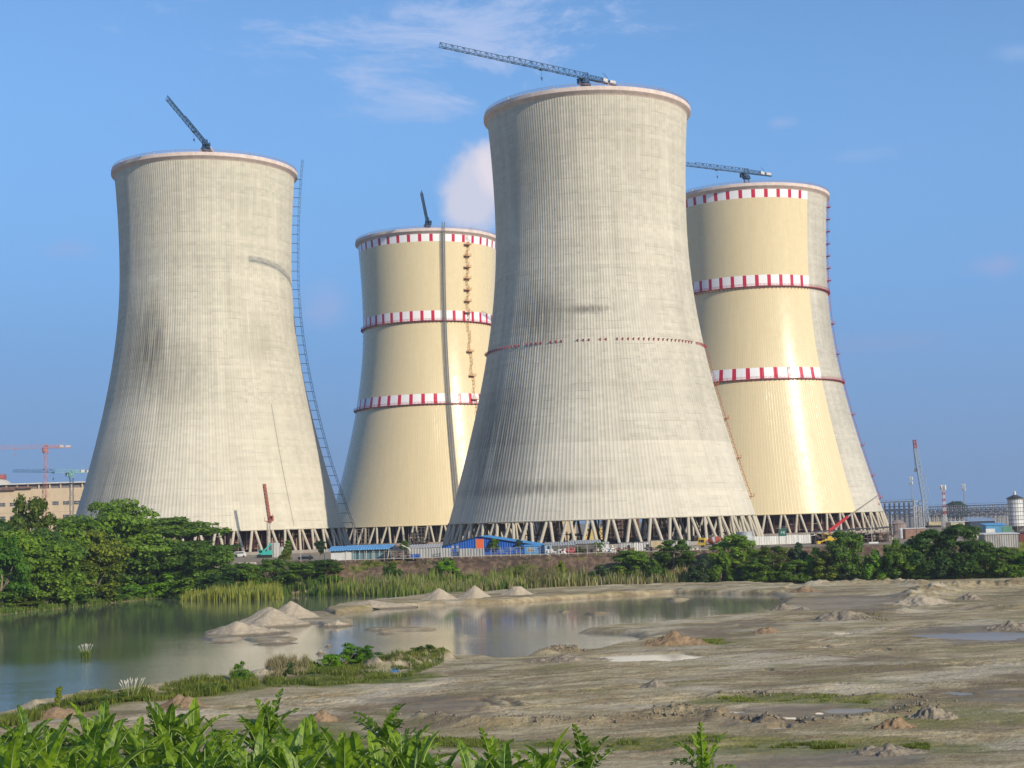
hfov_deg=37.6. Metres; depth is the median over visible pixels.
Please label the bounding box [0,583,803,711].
pond water
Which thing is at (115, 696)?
bush
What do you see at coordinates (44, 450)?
tower crane
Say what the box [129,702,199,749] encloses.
banana plant
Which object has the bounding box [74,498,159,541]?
tree
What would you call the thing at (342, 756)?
banana plant
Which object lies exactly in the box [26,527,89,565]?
tree
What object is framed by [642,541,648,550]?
container
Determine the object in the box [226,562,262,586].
bush
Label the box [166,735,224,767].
banana plant
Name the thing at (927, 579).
reed bed
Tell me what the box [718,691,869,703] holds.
grass
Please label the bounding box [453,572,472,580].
bush
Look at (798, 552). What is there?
bush
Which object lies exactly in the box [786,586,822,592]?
earth heap
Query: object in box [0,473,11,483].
reactor dome
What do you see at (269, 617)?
sand pile
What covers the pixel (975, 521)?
navy shed
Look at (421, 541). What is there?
scaffold
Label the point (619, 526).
scaffold
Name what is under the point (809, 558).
bush
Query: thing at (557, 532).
scaffold
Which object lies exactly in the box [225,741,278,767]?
banana plant
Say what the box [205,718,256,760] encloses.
banana plant
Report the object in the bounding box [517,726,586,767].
banana plant
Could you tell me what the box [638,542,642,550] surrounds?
container
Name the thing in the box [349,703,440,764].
banana plant
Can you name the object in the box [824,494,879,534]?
telescopic crane
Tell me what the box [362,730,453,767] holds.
banana plant
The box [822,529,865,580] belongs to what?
tree
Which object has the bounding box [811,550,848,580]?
bush
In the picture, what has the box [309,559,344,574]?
bush
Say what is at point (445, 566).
bush
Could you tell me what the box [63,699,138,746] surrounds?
banana plant
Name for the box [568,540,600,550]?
grey shed
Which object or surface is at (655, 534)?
scaffold
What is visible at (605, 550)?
rubbish heap
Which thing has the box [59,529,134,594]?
tree
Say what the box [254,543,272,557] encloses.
drilling machine
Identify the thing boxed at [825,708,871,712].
puddle water
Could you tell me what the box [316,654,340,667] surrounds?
bush
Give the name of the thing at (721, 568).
bush
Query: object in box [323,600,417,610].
sand pile
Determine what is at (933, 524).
lattice crane
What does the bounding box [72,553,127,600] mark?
tree
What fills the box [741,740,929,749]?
grass
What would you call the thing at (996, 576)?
reed bed
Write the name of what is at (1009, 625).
earth heap
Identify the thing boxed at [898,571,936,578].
bush
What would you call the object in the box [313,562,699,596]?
reed bed
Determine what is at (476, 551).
hoarding
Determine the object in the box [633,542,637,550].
container
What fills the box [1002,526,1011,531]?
hoarding
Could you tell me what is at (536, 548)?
blue hut
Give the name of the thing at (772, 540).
hoarding
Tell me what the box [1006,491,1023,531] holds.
white silo
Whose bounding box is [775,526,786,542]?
watch cabin
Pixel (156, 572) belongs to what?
tree
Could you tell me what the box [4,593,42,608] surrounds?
bush
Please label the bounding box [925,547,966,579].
tree
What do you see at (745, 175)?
tower crane
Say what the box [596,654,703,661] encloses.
puddle water
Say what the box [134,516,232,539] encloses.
tree
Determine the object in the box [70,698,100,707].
bush
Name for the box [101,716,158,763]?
banana plant
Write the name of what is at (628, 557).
bush
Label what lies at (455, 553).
transformer pole
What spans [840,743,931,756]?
earth heap
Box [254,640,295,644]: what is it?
sand pile
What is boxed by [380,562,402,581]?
bush
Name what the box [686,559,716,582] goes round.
bush
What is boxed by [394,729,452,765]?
banana plant
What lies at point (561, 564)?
bush
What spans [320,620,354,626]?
sand pile
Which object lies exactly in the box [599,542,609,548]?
white hut
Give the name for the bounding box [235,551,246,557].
van
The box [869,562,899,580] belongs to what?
bush
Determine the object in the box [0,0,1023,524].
sky
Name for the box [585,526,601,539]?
cream hall
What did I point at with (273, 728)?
banana plant
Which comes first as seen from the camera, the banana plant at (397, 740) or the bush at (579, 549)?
the banana plant at (397, 740)
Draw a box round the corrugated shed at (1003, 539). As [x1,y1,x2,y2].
[979,532,1019,547]
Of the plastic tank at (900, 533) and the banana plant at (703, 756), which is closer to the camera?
the banana plant at (703, 756)
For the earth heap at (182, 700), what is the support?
on the ground at (872, 661)
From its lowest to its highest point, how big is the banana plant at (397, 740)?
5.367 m
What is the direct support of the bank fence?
on the ground at (872, 661)
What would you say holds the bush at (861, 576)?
on the ground at (872, 661)
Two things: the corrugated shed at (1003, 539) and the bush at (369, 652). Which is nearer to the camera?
the bush at (369, 652)
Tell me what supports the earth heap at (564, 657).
on the ground at (872, 661)
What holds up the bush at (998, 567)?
on the ground at (872, 661)
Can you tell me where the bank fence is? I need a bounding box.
[336,542,708,561]
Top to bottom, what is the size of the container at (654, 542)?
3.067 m
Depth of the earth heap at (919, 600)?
300.32 m
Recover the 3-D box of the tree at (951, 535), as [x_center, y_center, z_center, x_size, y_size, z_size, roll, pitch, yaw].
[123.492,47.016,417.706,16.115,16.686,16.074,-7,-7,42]
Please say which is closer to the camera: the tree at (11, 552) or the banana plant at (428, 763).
the banana plant at (428, 763)
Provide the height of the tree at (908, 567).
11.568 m
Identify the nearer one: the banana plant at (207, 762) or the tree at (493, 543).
the banana plant at (207, 762)
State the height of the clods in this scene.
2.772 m
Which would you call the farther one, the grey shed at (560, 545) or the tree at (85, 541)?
the grey shed at (560, 545)
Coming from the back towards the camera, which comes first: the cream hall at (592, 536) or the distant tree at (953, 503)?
the distant tree at (953, 503)
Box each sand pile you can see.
[202,621,275,636]
[208,641,231,643]
[239,607,311,627]
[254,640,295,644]
[261,627,289,633]
[278,601,318,618]
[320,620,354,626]
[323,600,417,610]
[419,588,457,599]
[457,585,491,598]
[500,586,531,595]
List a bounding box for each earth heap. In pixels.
[36,707,86,719]
[160,694,207,709]
[307,709,339,721]
[522,653,613,662]
[639,679,668,687]
[641,630,707,645]
[749,627,780,633]
[769,603,795,610]
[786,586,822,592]
[793,607,811,610]
[808,610,883,620]
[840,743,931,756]
[871,717,917,728]
[883,594,954,605]
[905,704,958,719]
[956,592,984,599]
[981,620,1023,630]
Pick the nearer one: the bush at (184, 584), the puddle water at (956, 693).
the puddle water at (956, 693)
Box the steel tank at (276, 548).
[269,542,283,556]
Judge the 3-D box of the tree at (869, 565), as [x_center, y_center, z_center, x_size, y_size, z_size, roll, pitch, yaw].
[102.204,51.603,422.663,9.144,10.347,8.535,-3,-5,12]
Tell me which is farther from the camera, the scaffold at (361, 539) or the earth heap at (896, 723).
the scaffold at (361, 539)
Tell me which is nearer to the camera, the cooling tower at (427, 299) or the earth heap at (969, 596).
the earth heap at (969, 596)
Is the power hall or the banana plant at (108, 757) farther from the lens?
the power hall
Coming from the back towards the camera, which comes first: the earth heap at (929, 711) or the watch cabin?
the watch cabin
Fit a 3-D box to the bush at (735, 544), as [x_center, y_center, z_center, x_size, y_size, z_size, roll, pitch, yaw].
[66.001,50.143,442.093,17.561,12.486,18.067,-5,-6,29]
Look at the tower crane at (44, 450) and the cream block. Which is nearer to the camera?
the cream block
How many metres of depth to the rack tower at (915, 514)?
855.50 m
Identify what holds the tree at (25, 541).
on the ground at (872, 661)
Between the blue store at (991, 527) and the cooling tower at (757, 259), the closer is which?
the blue store at (991, 527)
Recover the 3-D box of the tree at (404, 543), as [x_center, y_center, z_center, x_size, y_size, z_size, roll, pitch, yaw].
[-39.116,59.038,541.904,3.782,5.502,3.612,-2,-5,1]
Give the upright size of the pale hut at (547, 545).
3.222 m
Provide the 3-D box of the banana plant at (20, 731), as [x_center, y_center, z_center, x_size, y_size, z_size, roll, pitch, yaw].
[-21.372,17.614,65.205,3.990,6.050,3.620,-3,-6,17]
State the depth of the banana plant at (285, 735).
73.02 m
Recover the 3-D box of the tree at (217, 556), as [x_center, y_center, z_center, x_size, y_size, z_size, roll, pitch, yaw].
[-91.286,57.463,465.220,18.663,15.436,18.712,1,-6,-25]
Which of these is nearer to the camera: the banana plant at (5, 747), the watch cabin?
the banana plant at (5, 747)
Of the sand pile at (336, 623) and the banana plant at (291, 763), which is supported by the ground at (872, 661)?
the banana plant at (291, 763)
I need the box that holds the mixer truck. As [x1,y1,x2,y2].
[698,536,720,546]
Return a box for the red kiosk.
[1016,531,1023,541]
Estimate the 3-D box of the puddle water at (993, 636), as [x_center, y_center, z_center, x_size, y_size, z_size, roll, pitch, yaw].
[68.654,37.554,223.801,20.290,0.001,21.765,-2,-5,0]
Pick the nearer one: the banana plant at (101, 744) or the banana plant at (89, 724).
the banana plant at (101, 744)
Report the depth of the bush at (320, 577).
453.05 m
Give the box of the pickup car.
[298,555,312,559]
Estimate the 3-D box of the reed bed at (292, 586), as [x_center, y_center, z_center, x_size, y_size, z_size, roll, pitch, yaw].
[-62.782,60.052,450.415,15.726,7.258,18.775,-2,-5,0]
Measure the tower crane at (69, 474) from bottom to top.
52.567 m
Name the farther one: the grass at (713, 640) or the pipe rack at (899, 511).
the pipe rack at (899, 511)
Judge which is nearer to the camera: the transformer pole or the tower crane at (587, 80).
the transformer pole
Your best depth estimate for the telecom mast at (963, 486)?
1494.84 m
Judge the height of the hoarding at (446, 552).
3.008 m
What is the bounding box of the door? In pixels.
[476,539,482,547]
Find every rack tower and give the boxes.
[913,506,916,527]
[917,506,922,527]
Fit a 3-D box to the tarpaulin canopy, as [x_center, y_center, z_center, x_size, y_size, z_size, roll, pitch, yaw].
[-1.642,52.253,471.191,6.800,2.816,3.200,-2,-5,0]
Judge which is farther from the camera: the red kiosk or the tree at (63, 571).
the red kiosk
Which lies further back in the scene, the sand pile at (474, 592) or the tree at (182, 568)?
the tree at (182, 568)
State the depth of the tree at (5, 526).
426.33 m
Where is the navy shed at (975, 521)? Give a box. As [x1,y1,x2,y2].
[964,517,995,527]
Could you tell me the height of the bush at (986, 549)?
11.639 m
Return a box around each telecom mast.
[909,477,912,521]
[940,485,946,526]
[962,484,965,519]
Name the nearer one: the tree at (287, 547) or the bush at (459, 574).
the bush at (459, 574)
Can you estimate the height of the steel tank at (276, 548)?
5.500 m
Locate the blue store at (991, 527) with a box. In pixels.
[980,523,1006,532]
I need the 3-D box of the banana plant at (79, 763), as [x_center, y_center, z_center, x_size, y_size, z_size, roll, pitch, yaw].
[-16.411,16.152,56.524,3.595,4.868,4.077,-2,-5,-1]
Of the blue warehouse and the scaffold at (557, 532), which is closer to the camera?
the blue warehouse
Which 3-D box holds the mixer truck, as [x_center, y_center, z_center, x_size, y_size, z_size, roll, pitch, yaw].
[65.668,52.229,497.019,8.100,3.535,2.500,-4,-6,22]
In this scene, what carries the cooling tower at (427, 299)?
on the ground at (872, 661)
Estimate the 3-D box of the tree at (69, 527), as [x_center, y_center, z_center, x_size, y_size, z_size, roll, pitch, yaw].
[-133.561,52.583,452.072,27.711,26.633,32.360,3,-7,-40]
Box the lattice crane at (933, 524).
[912,440,940,527]
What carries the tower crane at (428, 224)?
on the cooling tower at (427, 299)
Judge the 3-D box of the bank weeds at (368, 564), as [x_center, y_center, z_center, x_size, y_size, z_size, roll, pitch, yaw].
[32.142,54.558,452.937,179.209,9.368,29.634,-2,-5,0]
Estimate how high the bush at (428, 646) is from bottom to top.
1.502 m
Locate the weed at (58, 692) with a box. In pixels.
[54,686,62,703]
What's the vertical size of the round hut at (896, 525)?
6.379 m
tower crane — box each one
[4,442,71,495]
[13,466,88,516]
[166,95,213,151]
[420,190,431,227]
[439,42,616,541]
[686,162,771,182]
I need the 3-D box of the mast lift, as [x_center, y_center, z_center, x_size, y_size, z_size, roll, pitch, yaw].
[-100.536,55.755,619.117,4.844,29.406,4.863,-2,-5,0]
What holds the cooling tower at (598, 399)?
on the ground at (872, 661)
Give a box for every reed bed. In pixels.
[181,575,283,600]
[281,576,324,595]
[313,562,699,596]
[519,563,562,587]
[707,573,849,581]
[913,559,1023,578]
[915,573,950,579]
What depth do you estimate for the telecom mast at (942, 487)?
896.26 m
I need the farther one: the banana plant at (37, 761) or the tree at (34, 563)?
the tree at (34, 563)
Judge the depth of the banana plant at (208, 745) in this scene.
66.26 m
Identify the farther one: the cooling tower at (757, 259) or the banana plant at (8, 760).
the cooling tower at (757, 259)
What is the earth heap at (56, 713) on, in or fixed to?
on the ground at (872, 661)
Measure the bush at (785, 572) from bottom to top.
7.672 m
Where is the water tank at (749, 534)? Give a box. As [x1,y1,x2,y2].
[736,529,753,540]
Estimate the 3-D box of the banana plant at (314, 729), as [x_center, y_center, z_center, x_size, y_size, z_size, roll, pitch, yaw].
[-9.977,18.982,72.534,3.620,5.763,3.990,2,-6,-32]
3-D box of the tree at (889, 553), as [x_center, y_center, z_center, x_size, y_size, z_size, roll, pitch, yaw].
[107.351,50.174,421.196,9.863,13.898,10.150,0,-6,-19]
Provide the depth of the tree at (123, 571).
456.52 m
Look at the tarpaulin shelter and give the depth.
465.77 m
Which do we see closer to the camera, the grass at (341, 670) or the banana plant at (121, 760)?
the banana plant at (121, 760)
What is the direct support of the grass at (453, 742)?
on the ground at (872, 661)
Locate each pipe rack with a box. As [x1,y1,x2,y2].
[880,499,924,527]
[919,502,1007,526]
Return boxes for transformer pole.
[451,540,458,557]
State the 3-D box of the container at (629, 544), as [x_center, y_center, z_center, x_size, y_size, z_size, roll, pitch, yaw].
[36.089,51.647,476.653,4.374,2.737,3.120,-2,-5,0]
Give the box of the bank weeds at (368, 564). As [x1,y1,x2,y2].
[330,549,862,579]
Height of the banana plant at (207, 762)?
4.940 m
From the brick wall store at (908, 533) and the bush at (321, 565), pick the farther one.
the brick wall store at (908, 533)
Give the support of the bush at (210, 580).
on the ground at (872, 661)
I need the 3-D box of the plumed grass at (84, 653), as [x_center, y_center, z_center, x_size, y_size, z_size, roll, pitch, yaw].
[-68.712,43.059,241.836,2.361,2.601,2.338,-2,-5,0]
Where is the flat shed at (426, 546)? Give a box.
[409,544,442,547]
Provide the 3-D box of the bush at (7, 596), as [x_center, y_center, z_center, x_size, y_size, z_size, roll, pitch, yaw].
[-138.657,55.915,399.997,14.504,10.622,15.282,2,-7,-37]
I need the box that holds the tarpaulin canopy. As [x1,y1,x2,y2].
[496,546,517,554]
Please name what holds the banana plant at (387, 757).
on the ground at (872, 661)
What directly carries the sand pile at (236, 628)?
in the pond water at (155, 640)
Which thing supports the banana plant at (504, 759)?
on the ground at (872, 661)
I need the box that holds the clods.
[386,644,957,727]
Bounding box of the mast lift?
[263,484,273,549]
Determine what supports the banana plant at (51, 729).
on the ground at (872, 661)
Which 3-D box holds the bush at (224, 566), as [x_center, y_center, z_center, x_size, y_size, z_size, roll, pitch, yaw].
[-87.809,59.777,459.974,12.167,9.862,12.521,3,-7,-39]
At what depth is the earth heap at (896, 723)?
129.40 m
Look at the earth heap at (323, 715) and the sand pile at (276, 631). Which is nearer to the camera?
the earth heap at (323, 715)
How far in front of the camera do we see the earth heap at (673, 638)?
221.48 m
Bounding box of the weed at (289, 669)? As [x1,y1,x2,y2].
[285,663,295,676]
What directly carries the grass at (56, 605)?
on the ground at (872, 661)
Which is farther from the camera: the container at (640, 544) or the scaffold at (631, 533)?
the scaffold at (631, 533)
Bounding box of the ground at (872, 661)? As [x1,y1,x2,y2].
[0,511,1023,767]
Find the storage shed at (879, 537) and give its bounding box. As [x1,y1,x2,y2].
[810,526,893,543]
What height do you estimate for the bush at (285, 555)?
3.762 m
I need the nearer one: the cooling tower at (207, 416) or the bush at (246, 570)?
the bush at (246, 570)
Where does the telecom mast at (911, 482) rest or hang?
on the ground at (872, 661)
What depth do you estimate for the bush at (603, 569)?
440.54 m
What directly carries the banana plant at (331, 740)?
on the ground at (872, 661)
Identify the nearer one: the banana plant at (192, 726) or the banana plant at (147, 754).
the banana plant at (147, 754)
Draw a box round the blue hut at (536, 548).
[524,544,544,553]
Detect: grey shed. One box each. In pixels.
[544,541,575,550]
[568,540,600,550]
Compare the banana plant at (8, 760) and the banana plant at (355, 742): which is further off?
the banana plant at (355, 742)
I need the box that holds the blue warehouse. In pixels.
[442,535,542,555]
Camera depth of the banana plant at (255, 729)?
78.04 m
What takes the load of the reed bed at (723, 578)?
on the ground at (872, 661)
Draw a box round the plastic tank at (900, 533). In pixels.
[899,527,902,537]
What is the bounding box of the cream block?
[946,521,968,526]
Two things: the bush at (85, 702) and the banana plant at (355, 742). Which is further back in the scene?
the bush at (85, 702)
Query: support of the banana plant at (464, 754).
on the ground at (872, 661)
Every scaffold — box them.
[353,529,369,544]
[413,527,429,543]
[539,522,560,541]
[601,519,622,539]
[623,519,639,538]
[651,521,667,538]
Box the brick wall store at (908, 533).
[901,527,925,538]
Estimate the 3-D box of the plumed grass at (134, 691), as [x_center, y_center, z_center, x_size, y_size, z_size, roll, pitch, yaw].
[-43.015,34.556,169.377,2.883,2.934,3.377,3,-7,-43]
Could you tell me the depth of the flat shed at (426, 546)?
482.32 m
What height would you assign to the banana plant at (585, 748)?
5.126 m
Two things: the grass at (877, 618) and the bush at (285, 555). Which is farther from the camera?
the bush at (285, 555)
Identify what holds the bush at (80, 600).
on the ground at (872, 661)
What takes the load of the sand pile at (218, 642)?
in the pond water at (155, 640)
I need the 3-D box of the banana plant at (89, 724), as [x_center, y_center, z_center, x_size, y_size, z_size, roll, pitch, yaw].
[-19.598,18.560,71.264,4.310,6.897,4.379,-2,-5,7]
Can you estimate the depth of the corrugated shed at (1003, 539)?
449.22 m
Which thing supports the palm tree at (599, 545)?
on the ground at (872, 661)
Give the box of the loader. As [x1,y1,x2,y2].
[816,536,834,544]
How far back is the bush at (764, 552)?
431.53 m
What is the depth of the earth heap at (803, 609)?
295.02 m
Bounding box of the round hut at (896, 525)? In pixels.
[889,520,906,534]
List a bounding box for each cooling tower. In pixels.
[75,149,355,554]
[336,221,540,544]
[442,83,763,547]
[640,180,888,538]
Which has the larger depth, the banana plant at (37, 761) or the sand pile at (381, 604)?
the sand pile at (381, 604)
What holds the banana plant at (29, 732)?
on the ground at (872, 661)
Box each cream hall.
[560,521,575,540]
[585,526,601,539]
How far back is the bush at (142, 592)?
453.36 m
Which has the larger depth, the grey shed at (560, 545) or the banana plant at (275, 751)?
the grey shed at (560, 545)
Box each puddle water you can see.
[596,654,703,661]
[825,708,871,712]
[911,632,1023,639]
[942,692,972,694]
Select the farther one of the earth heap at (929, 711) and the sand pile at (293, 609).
the sand pile at (293, 609)
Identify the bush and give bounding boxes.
[0,574,18,607]
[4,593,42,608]
[49,594,87,603]
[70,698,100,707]
[91,586,129,599]
[95,689,140,701]
[119,579,153,597]
[150,573,185,597]
[171,577,200,594]
[195,567,252,590]
[199,683,228,691]
[213,563,236,578]
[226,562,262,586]
[229,660,253,679]
[257,558,288,586]
[276,562,323,584]
[278,550,292,559]
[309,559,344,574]
[315,575,344,581]
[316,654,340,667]
[323,642,365,665]
[346,645,383,662]
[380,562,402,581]
[410,644,434,651]
[434,558,459,572]
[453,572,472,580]
[513,566,527,578]
[555,560,568,572]
[575,547,588,552]
[587,564,617,581]
[611,549,650,574]
[645,557,668,582]
[652,538,698,569]
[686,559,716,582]
[704,533,759,573]
[706,550,739,580]
[740,557,779,582]
[752,545,795,581]
[775,559,813,583]
[787,542,807,570]
[797,547,826,581]
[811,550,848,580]
[832,563,866,580]
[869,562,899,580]
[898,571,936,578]
[961,540,1008,578]
[983,546,1023,577]
[1008,551,1023,574]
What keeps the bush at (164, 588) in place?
on the ground at (872, 661)
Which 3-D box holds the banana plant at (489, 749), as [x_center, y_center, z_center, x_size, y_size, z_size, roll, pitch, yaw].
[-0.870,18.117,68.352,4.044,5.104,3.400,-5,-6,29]
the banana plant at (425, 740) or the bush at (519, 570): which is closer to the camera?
the banana plant at (425, 740)
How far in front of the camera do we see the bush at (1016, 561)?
412.86 m
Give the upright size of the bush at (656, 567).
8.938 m
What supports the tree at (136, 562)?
on the ground at (872, 661)
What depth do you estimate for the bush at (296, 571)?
454.55 m
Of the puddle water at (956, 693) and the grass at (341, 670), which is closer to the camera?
the puddle water at (956, 693)
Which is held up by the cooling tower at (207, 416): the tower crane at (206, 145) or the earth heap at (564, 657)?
the tower crane at (206, 145)
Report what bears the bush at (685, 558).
on the ground at (872, 661)
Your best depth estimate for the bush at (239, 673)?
184.11 m
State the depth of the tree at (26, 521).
436.34 m
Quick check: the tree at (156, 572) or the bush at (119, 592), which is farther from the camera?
the tree at (156, 572)
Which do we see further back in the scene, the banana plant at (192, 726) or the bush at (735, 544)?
the bush at (735, 544)
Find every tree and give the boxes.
[0,518,17,539]
[0,528,47,591]
[0,533,34,607]
[0,540,96,604]
[4,557,52,600]
[7,492,56,575]
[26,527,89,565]
[47,564,88,600]
[48,514,112,542]
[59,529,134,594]
[69,535,108,596]
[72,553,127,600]
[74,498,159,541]
[107,533,185,563]
[108,541,161,591]
[109,559,131,580]
[114,537,186,592]
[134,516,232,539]
[149,561,165,581]
[154,540,213,586]
[163,554,194,578]
[173,539,243,554]
[185,544,236,580]
[282,540,291,553]
[314,540,326,558]
[399,540,408,549]
[488,539,499,553]
[513,540,522,549]
[591,541,606,550]
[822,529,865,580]
[860,549,891,579]
[882,538,906,579]
[889,543,931,579]
[900,528,952,579]
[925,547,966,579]
[928,523,985,578]
[942,567,985,578]
[945,501,969,520]
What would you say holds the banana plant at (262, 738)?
on the ground at (872, 661)
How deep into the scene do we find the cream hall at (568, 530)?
716.58 m
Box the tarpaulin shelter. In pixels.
[387,545,410,558]
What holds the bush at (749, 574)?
on the ground at (872, 661)
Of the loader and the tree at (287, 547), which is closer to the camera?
the loader
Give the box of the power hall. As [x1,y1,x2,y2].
[0,481,84,531]
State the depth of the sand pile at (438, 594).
377.13 m
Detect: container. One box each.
[619,542,632,550]
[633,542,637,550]
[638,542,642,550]
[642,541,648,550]
[650,540,667,549]
[672,540,690,546]
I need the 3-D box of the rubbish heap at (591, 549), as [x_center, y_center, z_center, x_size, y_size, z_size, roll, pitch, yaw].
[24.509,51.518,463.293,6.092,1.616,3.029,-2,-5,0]
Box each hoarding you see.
[408,548,450,557]
[457,548,483,555]
[752,534,814,544]
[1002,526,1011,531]
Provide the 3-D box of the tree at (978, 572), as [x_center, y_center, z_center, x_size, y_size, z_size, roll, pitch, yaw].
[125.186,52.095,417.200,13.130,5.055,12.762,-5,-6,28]
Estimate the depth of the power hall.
998.25 m
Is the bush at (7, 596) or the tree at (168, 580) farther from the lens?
the tree at (168, 580)
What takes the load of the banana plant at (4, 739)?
on the ground at (872, 661)
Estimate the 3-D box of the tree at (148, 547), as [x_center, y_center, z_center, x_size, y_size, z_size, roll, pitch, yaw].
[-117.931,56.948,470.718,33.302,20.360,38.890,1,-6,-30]
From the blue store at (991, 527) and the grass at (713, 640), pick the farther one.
the blue store at (991, 527)
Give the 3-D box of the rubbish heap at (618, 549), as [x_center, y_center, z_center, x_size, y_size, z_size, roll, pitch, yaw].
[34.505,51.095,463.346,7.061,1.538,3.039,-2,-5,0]
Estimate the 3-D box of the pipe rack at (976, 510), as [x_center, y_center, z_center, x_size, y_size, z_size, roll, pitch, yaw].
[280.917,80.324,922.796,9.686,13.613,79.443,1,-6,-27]
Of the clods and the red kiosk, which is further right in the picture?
the red kiosk
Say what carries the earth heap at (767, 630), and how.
on the ground at (872, 661)
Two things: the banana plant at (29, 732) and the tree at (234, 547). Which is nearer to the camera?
the banana plant at (29, 732)
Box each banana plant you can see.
[0,704,52,767]
[0,722,55,767]
[0,726,34,748]
[0,736,55,767]
[1,736,24,759]
[20,720,92,767]
[20,729,94,767]
[22,713,83,766]
[52,701,133,758]
[54,748,121,767]
[59,721,167,767]
[62,723,130,763]
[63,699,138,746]
[80,727,151,767]
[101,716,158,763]
[117,725,174,767]
[118,756,166,767]
[125,693,184,752]
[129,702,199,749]
[129,724,203,767]
[157,698,231,751]
[165,745,251,767]
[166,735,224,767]
[174,731,246,767]
[201,727,253,764]
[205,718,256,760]
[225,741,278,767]
[226,701,289,750]
[228,727,277,767]
[236,688,299,742]
[247,727,317,767]
[262,717,335,767]
[263,739,333,767]
[274,716,324,762]
[282,714,333,767]
[311,726,374,767]
[315,737,381,767]
[329,731,385,763]
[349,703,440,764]
[352,730,402,767]
[356,723,444,767]
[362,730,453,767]
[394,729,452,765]
[414,739,460,767]
[436,738,496,767]
[466,727,523,767]
[475,741,538,767]
[512,752,559,767]
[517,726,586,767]
[548,724,618,767]
[670,722,736,767]
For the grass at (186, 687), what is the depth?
171.48 m
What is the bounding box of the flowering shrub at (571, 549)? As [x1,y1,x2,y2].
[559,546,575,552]
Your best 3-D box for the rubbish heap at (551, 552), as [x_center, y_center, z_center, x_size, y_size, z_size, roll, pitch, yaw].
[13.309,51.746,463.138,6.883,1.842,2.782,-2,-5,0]
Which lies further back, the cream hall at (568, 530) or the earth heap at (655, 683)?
the cream hall at (568, 530)
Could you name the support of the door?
in the blue warehouse
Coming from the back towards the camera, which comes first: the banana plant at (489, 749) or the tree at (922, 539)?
the tree at (922, 539)
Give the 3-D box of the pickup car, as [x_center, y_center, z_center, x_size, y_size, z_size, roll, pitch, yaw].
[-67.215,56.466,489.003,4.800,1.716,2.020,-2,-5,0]
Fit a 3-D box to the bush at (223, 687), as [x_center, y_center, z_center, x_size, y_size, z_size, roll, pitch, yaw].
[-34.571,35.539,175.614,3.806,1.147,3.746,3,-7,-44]
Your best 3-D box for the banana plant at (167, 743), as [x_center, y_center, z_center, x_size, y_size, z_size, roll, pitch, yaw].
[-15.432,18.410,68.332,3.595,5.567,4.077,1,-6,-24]
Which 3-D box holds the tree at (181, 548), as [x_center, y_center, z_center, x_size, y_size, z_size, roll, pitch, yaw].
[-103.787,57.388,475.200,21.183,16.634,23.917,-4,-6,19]
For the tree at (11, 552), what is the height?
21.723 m
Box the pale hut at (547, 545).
[543,543,552,553]
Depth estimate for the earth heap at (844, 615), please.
264.24 m
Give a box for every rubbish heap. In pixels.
[544,549,565,554]
[582,548,600,552]
[597,548,614,551]
[613,547,634,551]
[645,547,660,550]
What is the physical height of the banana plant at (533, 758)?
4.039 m
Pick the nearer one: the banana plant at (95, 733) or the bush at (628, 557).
the banana plant at (95, 733)
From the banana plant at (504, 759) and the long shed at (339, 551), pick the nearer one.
the banana plant at (504, 759)
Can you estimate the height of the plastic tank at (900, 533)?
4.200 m
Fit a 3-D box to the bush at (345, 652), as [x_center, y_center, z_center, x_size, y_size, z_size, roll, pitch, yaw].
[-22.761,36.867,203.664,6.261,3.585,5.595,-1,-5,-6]
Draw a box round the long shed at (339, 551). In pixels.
[328,544,394,559]
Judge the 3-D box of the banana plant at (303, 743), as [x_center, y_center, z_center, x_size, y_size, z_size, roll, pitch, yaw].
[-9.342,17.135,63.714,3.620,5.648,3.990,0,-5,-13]
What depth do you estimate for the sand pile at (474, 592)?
379.09 m
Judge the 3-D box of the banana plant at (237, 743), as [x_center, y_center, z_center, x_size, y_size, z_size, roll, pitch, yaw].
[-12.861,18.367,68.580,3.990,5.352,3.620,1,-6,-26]
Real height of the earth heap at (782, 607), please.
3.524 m
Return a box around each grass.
[0,591,181,614]
[0,669,259,729]
[78,643,92,657]
[118,678,144,700]
[263,645,445,686]
[264,652,310,680]
[402,734,719,747]
[700,638,723,644]
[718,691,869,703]
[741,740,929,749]
[847,610,888,620]
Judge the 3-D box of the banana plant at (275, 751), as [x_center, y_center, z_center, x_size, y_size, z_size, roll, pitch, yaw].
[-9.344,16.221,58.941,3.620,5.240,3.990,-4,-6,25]
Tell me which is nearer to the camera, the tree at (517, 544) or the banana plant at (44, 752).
the banana plant at (44, 752)
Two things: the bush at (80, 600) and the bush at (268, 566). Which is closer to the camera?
the bush at (80, 600)
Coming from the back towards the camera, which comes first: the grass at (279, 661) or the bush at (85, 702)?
the grass at (279, 661)
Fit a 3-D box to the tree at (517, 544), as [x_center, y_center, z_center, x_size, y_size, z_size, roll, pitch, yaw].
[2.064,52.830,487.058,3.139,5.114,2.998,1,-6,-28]

